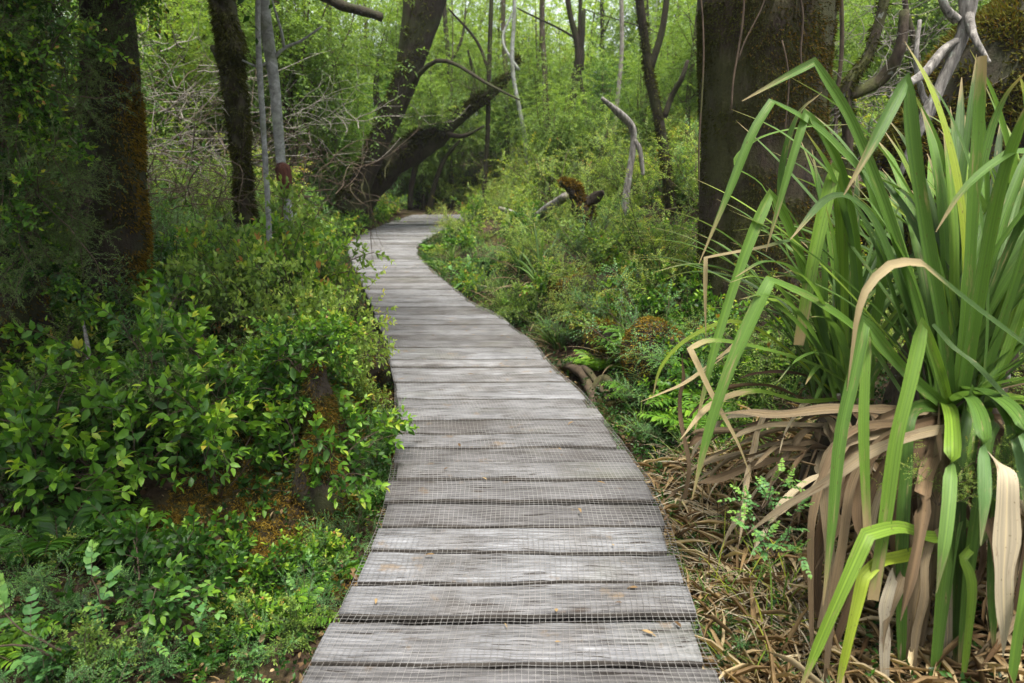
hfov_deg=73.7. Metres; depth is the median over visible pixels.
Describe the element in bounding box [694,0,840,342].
broad tree
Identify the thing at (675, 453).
grass tuft
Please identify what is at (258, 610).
broadleaf shrub
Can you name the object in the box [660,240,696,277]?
broadleaf shrub
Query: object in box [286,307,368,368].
broadleaf shrub
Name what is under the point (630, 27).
leafy tree
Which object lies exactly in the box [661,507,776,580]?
dry tuft
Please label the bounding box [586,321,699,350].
fern
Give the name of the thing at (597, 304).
bright shrub
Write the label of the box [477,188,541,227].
bright shrub
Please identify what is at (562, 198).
dead branch
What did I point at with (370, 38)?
leafy tree
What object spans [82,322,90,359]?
dead branch
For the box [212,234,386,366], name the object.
bright shrub
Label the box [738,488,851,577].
dry tuft
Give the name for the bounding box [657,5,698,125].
leafy tree
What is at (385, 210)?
broadleaf shrub
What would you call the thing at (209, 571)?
smallleaf shrub
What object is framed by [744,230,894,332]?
smallleaf shrub
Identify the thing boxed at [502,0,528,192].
slim tree
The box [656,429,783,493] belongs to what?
dry tuft
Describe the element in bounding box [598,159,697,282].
smallleaf shrub
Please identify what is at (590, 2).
distant wood
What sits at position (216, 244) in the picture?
broadleaf shrub
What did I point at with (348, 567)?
fern
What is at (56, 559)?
bright shrub
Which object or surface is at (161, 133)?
leafy tree
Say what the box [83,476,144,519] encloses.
broadleaf shrub
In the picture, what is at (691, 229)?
broadleaf shrub
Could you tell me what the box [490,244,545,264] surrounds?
bright shrub
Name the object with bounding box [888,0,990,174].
dead branch
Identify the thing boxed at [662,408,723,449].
grass tuft
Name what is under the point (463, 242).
broadleaf shrub
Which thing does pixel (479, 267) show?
smallleaf shrub
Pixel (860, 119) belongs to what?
smallleaf shrub
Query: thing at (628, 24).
leafy tree
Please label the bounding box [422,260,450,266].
fern
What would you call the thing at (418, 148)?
fallen tree
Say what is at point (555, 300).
smallleaf shrub
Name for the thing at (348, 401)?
fern
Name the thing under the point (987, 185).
strap leaf plant
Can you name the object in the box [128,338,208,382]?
broadleaf shrub
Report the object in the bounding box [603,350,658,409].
smallleaf shrub
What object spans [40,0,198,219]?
leafy tree
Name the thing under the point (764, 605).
grass tuft
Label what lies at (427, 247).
fern
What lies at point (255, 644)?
smallleaf shrub
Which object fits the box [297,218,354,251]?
broadleaf shrub
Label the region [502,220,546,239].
smallleaf shrub
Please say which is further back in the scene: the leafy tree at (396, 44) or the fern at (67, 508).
the leafy tree at (396, 44)
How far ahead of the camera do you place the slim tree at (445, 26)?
17.81 m
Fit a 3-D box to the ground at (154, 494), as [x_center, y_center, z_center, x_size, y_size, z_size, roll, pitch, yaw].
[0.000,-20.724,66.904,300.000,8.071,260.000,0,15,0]
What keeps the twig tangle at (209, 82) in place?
on the ground at (154, 494)
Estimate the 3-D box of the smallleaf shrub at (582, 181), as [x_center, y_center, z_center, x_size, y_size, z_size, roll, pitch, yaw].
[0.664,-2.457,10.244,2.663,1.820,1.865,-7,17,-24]
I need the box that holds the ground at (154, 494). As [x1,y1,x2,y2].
[0,134,1023,682]
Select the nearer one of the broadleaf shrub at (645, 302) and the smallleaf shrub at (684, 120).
the broadleaf shrub at (645, 302)
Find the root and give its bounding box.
[558,363,620,407]
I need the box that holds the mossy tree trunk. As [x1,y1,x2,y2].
[859,0,1023,259]
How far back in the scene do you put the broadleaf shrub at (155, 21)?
3.80 m
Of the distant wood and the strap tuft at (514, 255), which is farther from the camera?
the distant wood
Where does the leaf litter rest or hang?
on the ground at (154, 494)
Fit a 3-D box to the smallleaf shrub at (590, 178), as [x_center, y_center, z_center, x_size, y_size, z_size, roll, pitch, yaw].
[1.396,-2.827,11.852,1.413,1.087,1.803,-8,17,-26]
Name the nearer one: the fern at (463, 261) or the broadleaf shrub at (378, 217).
the fern at (463, 261)
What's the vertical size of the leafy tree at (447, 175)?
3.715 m
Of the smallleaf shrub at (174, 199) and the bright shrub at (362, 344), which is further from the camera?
the smallleaf shrub at (174, 199)
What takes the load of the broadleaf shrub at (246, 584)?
on the ground at (154, 494)
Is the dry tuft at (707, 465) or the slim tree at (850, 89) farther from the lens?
the slim tree at (850, 89)
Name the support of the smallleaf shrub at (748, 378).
on the ground at (154, 494)
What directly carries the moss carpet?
on the ground at (154, 494)
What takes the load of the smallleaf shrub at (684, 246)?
on the ground at (154, 494)
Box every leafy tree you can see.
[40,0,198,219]
[40,1,178,209]
[42,0,256,84]
[58,0,227,167]
[64,1,221,152]
[78,1,220,154]
[138,0,390,166]
[139,0,318,167]
[140,0,431,179]
[187,1,365,148]
[294,0,466,128]
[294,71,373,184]
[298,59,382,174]
[326,0,500,184]
[344,67,417,197]
[354,0,538,99]
[364,69,470,208]
[379,0,469,133]
[389,6,527,208]
[393,79,494,199]
[423,41,539,190]
[427,0,598,179]
[455,0,619,163]
[464,8,580,169]
[466,6,611,173]
[490,37,610,200]
[510,0,658,159]
[534,90,606,155]
[551,0,638,124]
[560,0,696,124]
[561,79,651,186]
[562,34,692,167]
[569,41,636,148]
[588,0,695,132]
[592,32,682,136]
[607,0,697,130]
[617,0,698,130]
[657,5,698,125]
[697,0,921,122]
[828,44,880,150]
[829,1,933,122]
[831,0,891,98]
[831,0,990,119]
[835,0,945,69]
[852,0,991,81]
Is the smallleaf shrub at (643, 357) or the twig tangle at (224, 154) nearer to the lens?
the smallleaf shrub at (643, 357)
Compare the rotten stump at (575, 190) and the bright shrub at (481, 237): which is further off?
the bright shrub at (481, 237)
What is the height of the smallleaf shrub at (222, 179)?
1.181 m
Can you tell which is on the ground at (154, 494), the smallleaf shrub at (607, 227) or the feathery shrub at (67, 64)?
the smallleaf shrub at (607, 227)
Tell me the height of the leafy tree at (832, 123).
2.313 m
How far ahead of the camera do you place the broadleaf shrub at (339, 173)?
14.85 m
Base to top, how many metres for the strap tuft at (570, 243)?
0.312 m
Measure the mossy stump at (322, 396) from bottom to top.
0.781 m
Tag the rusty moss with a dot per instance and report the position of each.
(174, 514)
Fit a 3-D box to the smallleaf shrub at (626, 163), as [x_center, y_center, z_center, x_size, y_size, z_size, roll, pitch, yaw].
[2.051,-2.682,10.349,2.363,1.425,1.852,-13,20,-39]
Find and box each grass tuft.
[425,257,455,274]
[426,240,470,263]
[474,267,518,294]
[497,213,553,271]
[521,308,561,351]
[545,286,604,337]
[559,237,624,283]
[566,310,637,380]
[610,396,662,447]
[617,366,670,414]
[650,425,726,479]
[654,560,778,646]
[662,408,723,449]
[669,414,747,466]
[680,395,752,447]
[680,565,718,604]
[698,351,777,408]
[702,501,768,548]
[706,360,803,420]
[709,424,772,476]
[713,393,788,435]
[714,633,779,672]
[734,582,794,646]
[735,395,807,452]
[752,434,798,492]
[757,354,809,406]
[760,506,799,538]
[774,561,800,600]
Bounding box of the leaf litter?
[0,195,1023,682]
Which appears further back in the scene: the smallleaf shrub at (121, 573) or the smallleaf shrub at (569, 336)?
the smallleaf shrub at (569, 336)
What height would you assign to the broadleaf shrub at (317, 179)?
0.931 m
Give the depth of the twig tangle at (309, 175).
7.16 m
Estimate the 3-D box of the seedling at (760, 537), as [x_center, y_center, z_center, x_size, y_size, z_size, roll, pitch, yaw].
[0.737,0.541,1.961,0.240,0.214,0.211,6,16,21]
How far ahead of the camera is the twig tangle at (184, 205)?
6.88 m
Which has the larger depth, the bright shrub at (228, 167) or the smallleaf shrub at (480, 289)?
the bright shrub at (228, 167)
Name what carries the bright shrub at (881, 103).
on the ground at (154, 494)
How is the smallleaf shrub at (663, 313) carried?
on the ground at (154, 494)
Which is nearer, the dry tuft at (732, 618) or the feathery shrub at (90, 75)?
the dry tuft at (732, 618)
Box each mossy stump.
[261,361,359,527]
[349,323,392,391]
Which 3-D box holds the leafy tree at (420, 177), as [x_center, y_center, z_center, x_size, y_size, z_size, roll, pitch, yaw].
[-2.427,-5.179,17.248,3.068,3.753,2.935,13,20,39]
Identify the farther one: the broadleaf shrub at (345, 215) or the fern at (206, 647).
the broadleaf shrub at (345, 215)
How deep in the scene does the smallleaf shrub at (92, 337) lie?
4.06 m
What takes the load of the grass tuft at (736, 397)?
on the ground at (154, 494)
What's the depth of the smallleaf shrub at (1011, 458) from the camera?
1.90 m
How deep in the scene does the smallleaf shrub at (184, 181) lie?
8.46 m
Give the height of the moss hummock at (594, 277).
0.735 m
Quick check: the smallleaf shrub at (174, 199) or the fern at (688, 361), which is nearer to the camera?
the fern at (688, 361)
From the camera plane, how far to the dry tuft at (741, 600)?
2.39 m
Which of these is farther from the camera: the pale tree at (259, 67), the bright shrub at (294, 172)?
the bright shrub at (294, 172)
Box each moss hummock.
[546,257,629,316]
[582,314,635,360]
[619,314,733,398]
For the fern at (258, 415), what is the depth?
3.19 m
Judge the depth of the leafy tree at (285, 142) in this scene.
12.79 m
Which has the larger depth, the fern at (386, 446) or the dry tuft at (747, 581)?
the fern at (386, 446)
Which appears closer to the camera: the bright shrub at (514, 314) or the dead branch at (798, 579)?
the dead branch at (798, 579)
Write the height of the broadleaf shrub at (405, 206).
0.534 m
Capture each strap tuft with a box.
[470,276,515,303]
[473,224,579,295]
[478,238,549,274]
[523,312,578,358]
[548,232,583,254]
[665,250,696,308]
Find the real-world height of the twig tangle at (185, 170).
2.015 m
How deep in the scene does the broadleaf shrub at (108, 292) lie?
4.19 m
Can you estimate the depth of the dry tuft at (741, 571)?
2.60 m
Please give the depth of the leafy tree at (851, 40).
14.20 m
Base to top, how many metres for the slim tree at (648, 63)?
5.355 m
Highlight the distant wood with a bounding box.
[72,0,988,160]
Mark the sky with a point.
(467, 2)
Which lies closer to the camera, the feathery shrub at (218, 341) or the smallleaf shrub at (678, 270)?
the feathery shrub at (218, 341)
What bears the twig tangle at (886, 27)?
on the ground at (154, 494)
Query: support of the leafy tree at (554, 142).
on the ground at (154, 494)
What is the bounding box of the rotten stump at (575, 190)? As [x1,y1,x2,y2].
[557,175,604,236]
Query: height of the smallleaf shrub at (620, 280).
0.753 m
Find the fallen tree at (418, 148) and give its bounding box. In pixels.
[332,50,523,217]
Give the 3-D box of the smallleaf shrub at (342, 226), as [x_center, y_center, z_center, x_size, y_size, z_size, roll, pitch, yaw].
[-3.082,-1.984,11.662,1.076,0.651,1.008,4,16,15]
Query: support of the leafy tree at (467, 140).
on the ground at (154, 494)
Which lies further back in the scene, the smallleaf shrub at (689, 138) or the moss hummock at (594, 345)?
the smallleaf shrub at (689, 138)
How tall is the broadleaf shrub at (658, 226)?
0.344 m
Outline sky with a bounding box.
[53,0,934,132]
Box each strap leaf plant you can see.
[625,92,936,586]
[694,42,1023,682]
[761,109,992,413]
[813,50,1023,456]
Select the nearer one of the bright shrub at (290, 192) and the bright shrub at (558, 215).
the bright shrub at (290, 192)
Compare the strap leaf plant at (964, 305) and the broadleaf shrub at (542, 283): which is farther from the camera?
the broadleaf shrub at (542, 283)
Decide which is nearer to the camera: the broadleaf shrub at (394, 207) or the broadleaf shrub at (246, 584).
the broadleaf shrub at (246, 584)
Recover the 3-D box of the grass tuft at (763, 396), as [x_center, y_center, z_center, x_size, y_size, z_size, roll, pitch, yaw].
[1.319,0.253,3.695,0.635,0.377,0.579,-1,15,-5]
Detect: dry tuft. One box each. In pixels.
[632,444,672,475]
[644,423,696,468]
[647,449,732,519]
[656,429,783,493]
[656,595,787,681]
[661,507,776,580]
[664,453,791,544]
[666,512,793,601]
[667,525,843,659]
[668,462,797,571]
[676,504,806,630]
[679,536,773,630]
[683,550,834,676]
[688,546,894,680]
[690,566,760,667]
[693,521,861,666]
[693,552,892,682]
[696,620,797,681]
[702,601,833,682]
[708,577,923,682]
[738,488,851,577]
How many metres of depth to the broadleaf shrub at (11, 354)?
3.83 m
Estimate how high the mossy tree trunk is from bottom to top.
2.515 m
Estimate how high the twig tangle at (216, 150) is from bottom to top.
1.518 m
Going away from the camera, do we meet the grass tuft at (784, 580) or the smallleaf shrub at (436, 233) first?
the grass tuft at (784, 580)
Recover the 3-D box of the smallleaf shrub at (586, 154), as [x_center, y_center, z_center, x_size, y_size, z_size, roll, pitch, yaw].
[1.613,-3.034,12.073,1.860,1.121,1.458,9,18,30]
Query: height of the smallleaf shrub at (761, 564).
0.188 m
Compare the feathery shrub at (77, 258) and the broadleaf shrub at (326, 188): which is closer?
the feathery shrub at (77, 258)
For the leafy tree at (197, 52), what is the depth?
15.72 m
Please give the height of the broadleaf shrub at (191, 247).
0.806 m
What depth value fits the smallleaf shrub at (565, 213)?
8.04 m
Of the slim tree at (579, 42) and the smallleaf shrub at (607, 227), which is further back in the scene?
the slim tree at (579, 42)
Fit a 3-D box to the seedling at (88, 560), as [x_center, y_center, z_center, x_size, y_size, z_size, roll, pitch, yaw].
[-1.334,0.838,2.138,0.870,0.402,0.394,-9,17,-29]
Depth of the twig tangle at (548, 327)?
5.88 m
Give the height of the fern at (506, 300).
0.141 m
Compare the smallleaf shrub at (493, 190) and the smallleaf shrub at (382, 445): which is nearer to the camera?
the smallleaf shrub at (382, 445)
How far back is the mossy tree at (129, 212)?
4.26 m
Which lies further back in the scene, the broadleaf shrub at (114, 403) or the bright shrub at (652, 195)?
the bright shrub at (652, 195)
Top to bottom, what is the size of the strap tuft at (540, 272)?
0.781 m
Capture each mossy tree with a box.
[0,0,279,394]
[64,0,381,348]
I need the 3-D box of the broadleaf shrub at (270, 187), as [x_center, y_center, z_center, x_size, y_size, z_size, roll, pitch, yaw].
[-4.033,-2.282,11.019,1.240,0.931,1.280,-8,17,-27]
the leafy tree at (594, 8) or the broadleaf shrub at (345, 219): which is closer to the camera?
the broadleaf shrub at (345, 219)
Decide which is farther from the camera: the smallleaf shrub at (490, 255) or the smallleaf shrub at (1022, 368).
the smallleaf shrub at (490, 255)
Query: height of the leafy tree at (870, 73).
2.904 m
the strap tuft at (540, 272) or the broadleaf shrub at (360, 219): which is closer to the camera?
the strap tuft at (540, 272)
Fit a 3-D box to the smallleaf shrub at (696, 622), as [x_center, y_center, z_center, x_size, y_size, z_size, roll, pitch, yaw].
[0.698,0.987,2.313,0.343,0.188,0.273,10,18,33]
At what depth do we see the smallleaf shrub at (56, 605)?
2.27 m
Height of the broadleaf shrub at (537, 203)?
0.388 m
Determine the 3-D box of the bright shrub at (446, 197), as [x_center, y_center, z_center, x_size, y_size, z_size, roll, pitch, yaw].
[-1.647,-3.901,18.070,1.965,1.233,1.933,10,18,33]
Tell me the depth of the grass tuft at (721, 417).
3.60 m
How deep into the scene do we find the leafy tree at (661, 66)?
15.03 m
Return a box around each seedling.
[0,538,231,682]
[101,596,211,682]
[198,618,273,682]
[274,550,357,621]
[440,252,487,288]
[717,458,805,520]
[727,488,813,578]
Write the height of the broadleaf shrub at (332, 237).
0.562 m
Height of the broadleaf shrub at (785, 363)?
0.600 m
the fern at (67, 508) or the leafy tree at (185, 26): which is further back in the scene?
the leafy tree at (185, 26)
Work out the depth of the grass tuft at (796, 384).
3.74 m
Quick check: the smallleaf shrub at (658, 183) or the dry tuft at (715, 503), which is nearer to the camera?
the dry tuft at (715, 503)
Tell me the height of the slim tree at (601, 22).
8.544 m
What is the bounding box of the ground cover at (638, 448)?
[0,182,1023,682]
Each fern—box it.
[0,487,150,567]
[0,613,65,669]
[19,519,118,574]
[94,497,171,551]
[116,331,224,377]
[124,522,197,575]
[140,383,300,435]
[163,615,264,682]
[233,573,338,638]
[253,553,339,597]
[300,539,366,582]
[336,394,353,416]
[359,477,386,510]
[368,436,394,453]
[418,244,435,251]
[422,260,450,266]
[441,237,459,244]
[452,257,475,264]
[471,258,501,265]
[475,258,508,270]
[497,295,534,305]
[512,286,547,297]
[532,321,583,337]
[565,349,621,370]
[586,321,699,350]
[599,379,659,400]
[632,407,737,444]
[641,394,701,422]
[645,380,736,407]
[646,332,751,368]
[659,275,690,293]
[666,397,779,427]
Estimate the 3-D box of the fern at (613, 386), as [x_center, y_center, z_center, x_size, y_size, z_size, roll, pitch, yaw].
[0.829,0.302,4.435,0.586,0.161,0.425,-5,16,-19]
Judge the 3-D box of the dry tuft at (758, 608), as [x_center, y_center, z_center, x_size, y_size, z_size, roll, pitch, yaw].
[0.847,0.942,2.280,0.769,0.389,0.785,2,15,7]
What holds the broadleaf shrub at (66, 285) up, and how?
attached to the mossy tree at (36, 309)
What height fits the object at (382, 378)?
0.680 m
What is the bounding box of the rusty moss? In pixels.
[119,319,395,607]
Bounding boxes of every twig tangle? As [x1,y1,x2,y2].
[63,83,400,207]
[66,20,268,141]
[71,138,231,229]
[137,0,326,182]
[141,61,295,231]
[146,78,318,194]
[147,96,270,229]
[147,110,304,247]
[226,88,427,246]
[246,64,469,151]
[253,120,381,264]
[511,293,578,347]
[652,358,701,393]
[830,0,980,120]
[830,38,1006,158]
[834,0,957,112]
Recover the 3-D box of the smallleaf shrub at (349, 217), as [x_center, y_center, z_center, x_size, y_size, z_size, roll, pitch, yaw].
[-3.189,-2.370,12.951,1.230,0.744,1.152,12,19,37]
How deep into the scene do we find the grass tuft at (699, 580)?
2.53 m
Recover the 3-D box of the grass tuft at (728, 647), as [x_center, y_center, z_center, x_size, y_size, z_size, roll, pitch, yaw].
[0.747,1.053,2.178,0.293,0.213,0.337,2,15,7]
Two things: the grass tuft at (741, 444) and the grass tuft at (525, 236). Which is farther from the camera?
the grass tuft at (525, 236)
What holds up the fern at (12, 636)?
on the ground at (154, 494)
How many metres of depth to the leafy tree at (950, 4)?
10.73 m
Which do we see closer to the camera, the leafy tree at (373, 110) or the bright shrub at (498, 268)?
the bright shrub at (498, 268)
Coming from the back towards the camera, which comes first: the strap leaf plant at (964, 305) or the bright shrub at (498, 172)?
the bright shrub at (498, 172)
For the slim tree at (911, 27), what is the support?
on the ground at (154, 494)
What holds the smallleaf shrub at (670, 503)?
on the ground at (154, 494)
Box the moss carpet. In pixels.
[0,190,1023,682]
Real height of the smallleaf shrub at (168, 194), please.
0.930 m
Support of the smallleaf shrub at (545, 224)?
on the ground at (154, 494)
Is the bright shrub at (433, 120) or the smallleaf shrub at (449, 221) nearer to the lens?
the smallleaf shrub at (449, 221)
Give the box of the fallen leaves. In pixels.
[374,321,680,641]
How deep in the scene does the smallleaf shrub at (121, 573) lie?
2.35 m
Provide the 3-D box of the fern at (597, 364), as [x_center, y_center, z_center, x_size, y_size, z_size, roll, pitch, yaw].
[0.661,0.141,5.050,0.586,0.161,0.425,8,17,28]
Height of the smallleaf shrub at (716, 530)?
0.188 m
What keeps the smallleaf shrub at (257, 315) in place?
on the ground at (154, 494)
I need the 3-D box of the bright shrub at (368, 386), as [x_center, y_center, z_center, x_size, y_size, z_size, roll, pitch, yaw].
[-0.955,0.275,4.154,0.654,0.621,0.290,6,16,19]
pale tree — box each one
[242,0,321,247]
[255,0,271,245]
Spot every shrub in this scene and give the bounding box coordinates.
[0,0,33,88]
[0,0,134,80]
[0,0,150,204]
[0,17,74,128]
[0,78,136,193]
[0,93,100,166]
[0,93,116,254]
[0,106,128,307]
[0,114,36,245]
[0,139,48,246]
[0,167,76,328]
[0,185,113,329]
[0,269,231,480]
[0,293,136,380]
[0,296,120,411]
[0,321,63,373]
[0,328,80,408]
[0,337,151,528]
[0,347,273,517]
[0,349,200,462]
[0,377,94,499]
[0,520,102,605]
[0,560,133,618]
[0,623,115,682]
[1,0,122,144]
[2,177,107,295]
[3,0,75,59]
[4,367,61,404]
[5,273,127,376]
[6,293,130,375]
[13,155,103,259]
[13,521,116,574]
[17,0,130,156]
[31,638,103,682]
[32,292,73,382]
[32,307,275,480]
[38,268,187,356]
[41,602,178,682]
[42,497,249,653]
[43,0,161,112]
[48,234,80,312]
[50,171,79,224]
[50,248,77,314]
[50,255,226,361]
[51,220,249,306]
[52,224,248,308]
[57,286,185,386]
[60,203,187,304]
[62,606,215,682]
[64,190,240,279]
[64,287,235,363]
[75,178,192,212]
[75,230,249,343]
[77,635,181,682]
[80,531,194,618]
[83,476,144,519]
[104,0,175,32]
[106,529,247,620]
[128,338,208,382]
[131,287,255,380]
[132,351,358,522]
[135,195,362,335]
[145,295,355,424]
[146,92,217,201]
[147,133,317,222]
[147,136,196,188]
[147,180,206,211]
[148,154,323,228]
[149,135,232,220]
[150,199,204,233]
[150,201,198,245]
[151,213,184,244]
[151,245,206,318]
[152,134,312,211]
[153,206,206,245]
[153,215,250,270]
[153,216,319,272]
[155,506,263,596]
[165,142,309,236]
[166,159,230,212]
[168,191,274,248]
[170,224,306,333]
[171,150,256,215]
[173,145,232,181]
[188,329,345,396]
[190,564,295,636]
[190,583,299,648]
[192,168,302,229]
[201,587,286,657]
[206,178,336,240]
[207,173,394,333]
[211,281,290,335]
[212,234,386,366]
[212,596,303,671]
[220,333,362,422]
[236,210,362,328]
[240,277,397,381]
[240,528,328,606]
[242,304,359,372]
[247,357,418,509]
[247,557,349,634]
[249,265,399,387]
[253,143,304,168]
[254,152,339,218]
[254,173,302,209]
[255,195,324,231]
[255,215,329,243]
[260,593,341,665]
[262,228,354,267]
[278,186,340,234]
[278,517,355,562]
[279,176,332,215]
[283,521,361,570]
[285,456,390,497]
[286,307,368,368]
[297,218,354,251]
[297,484,384,552]
[304,169,337,209]
[305,161,393,213]
[307,211,357,237]
[309,168,326,201]
[311,178,340,216]
[312,178,350,217]
[316,165,352,191]
[317,209,364,235]
[322,206,378,228]
[324,208,370,234]
[326,210,368,237]
[331,208,370,230]
[333,336,373,397]
[342,202,383,220]
[344,492,375,525]
[352,337,396,427]
[354,399,405,454]
[356,424,397,480]
[357,209,388,229]
[370,195,406,223]
[377,197,404,217]
[380,184,407,217]
[382,193,413,213]
[384,172,431,204]
[396,164,464,207]
[405,91,464,142]
[413,170,481,208]
[419,243,449,258]
[424,37,529,112]
[424,221,448,243]
[425,198,485,233]
[429,162,500,205]
[435,214,464,231]
[438,219,485,251]
[443,256,484,287]
[450,188,489,227]
[450,256,500,277]
[452,268,494,296]
[454,223,496,251]
[459,164,550,222]
[461,236,513,263]
[461,270,505,294]
[464,145,537,190]
[469,187,527,217]
[473,234,533,267]
[474,188,502,213]
[475,118,623,222]
[476,171,504,197]
[476,269,534,323]
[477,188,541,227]
[480,198,592,261]
[481,161,507,198]
[486,147,581,208]
[488,161,543,199]
[489,239,547,274]
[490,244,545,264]
[493,215,545,250]
[494,162,541,208]
[495,281,548,323]
[496,139,562,185]
[497,149,541,196]
[497,202,555,243]
[499,155,561,205]
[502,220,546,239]
[505,181,540,212]
[505,206,551,229]
[510,293,549,330]
[513,118,584,184]
[516,195,652,266]
[519,256,583,295]
[522,239,624,304]
[524,141,681,218]
[527,199,554,219]
[531,108,635,173]
[531,274,586,328]
[532,216,574,248]
[537,308,590,347]
[538,183,604,234]
[539,255,634,326]
[542,285,620,331]
[543,196,619,236]
[547,168,593,190]
[548,258,768,361]
[549,183,666,242]
[551,150,617,191]
[556,126,697,204]
[557,197,698,262]
[557,228,688,317]
[557,269,659,325]
[561,106,697,201]
[561,152,634,200]
[563,140,636,186]
[563,289,641,329]
[566,246,681,328]
[572,286,665,337]
[580,237,627,269]
[582,225,636,258]
[589,104,698,201]
[591,235,650,266]
[595,206,626,229]
[596,217,753,316]
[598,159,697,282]
[599,205,651,233]
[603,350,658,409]
[605,308,759,385]
[609,109,696,166]
[610,142,700,209]
[611,118,700,228]
[616,402,690,447]
[622,281,692,317]
[626,367,712,441]
[632,218,686,239]
[635,142,698,209]
[641,161,697,200]
[644,219,697,251]
[646,298,707,340]
[647,99,697,154]
[647,268,742,334]
[648,115,698,166]
[648,329,724,389]
[649,331,767,398]
[651,602,713,656]
[652,124,700,196]
[655,486,683,526]
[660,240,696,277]
[662,230,697,260]
[662,245,694,291]
[666,113,698,165]
[667,522,717,577]
[670,105,698,135]
[670,222,696,260]
[671,142,698,209]
[683,300,791,409]
[691,604,759,651]
[697,300,818,409]
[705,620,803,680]
[713,595,778,654]
[726,268,831,400]
[728,541,784,576]
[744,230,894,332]
[765,249,908,341]
[829,97,880,157]
[838,92,888,158]
[856,92,886,157]
[867,302,905,369]
[870,429,1018,507]
[887,355,1023,404]
[977,425,1021,489]
[1013,351,1023,386]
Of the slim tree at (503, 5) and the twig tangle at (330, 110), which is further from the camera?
the slim tree at (503, 5)
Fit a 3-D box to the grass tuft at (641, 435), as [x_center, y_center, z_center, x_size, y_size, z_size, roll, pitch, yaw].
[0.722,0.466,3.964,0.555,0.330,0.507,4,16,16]
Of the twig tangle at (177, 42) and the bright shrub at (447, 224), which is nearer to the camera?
the twig tangle at (177, 42)
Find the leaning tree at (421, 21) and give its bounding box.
[330,0,519,219]
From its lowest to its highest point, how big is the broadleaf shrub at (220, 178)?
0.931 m
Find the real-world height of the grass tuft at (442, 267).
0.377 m
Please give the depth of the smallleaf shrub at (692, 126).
9.09 m
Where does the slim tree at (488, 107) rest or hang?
on the ground at (154, 494)
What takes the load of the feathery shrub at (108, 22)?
attached to the mossy tree at (129, 212)
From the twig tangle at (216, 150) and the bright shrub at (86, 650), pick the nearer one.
the bright shrub at (86, 650)
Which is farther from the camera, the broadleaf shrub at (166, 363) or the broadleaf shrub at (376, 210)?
the broadleaf shrub at (376, 210)
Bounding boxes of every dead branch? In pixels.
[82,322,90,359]
[320,0,383,21]
[498,192,569,219]
[601,97,644,215]
[705,577,802,666]
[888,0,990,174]
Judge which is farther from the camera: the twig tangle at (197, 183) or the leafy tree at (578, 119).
the leafy tree at (578, 119)
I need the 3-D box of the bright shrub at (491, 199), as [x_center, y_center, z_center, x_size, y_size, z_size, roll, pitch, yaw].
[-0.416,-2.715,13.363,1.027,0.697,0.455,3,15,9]
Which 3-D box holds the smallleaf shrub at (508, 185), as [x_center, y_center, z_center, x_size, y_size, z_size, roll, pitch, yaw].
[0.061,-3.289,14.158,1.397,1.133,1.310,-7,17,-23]
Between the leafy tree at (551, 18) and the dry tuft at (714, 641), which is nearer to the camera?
the dry tuft at (714, 641)
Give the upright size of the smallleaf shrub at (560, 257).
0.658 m
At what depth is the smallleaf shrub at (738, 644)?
2.17 m
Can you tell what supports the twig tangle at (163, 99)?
on the ground at (154, 494)
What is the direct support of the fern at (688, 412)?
on the ground at (154, 494)
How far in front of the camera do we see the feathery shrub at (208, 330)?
4.38 m
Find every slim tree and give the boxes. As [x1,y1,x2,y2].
[169,1,184,68]
[172,0,193,162]
[205,0,262,227]
[291,0,313,192]
[326,4,336,209]
[443,5,466,203]
[447,0,493,213]
[501,0,509,202]
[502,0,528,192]
[517,0,592,147]
[539,0,547,190]
[565,0,585,171]
[582,0,673,57]
[599,0,614,124]
[601,0,689,217]
[613,0,623,139]
[649,0,657,49]
[673,0,697,165]
[833,0,843,226]
[834,0,908,189]
[863,0,920,63]
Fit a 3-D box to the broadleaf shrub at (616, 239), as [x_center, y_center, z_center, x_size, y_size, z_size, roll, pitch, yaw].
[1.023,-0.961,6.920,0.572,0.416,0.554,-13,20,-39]
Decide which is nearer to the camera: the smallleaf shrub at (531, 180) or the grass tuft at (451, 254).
the grass tuft at (451, 254)
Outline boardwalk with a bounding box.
[299,215,724,682]
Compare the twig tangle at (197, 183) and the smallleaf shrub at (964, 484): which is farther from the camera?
the twig tangle at (197, 183)
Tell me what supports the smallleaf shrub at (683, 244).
on the ground at (154, 494)
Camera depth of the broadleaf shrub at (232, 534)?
2.62 m
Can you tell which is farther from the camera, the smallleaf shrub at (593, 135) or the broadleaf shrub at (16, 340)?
the smallleaf shrub at (593, 135)
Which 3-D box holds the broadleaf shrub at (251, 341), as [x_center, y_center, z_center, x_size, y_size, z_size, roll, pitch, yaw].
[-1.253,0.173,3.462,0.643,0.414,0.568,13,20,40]
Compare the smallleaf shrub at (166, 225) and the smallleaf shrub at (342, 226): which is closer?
the smallleaf shrub at (166, 225)
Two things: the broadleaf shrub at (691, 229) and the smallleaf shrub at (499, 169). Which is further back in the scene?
the smallleaf shrub at (499, 169)
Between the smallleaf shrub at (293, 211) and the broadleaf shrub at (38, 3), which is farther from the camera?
the smallleaf shrub at (293, 211)
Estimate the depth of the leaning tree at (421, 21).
12.23 m
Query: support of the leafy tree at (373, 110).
on the ground at (154, 494)
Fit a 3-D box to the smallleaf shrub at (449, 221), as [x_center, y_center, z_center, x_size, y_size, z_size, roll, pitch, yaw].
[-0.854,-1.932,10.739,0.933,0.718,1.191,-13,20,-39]
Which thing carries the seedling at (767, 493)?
on the ground at (154, 494)
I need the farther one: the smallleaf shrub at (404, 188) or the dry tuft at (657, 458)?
the smallleaf shrub at (404, 188)

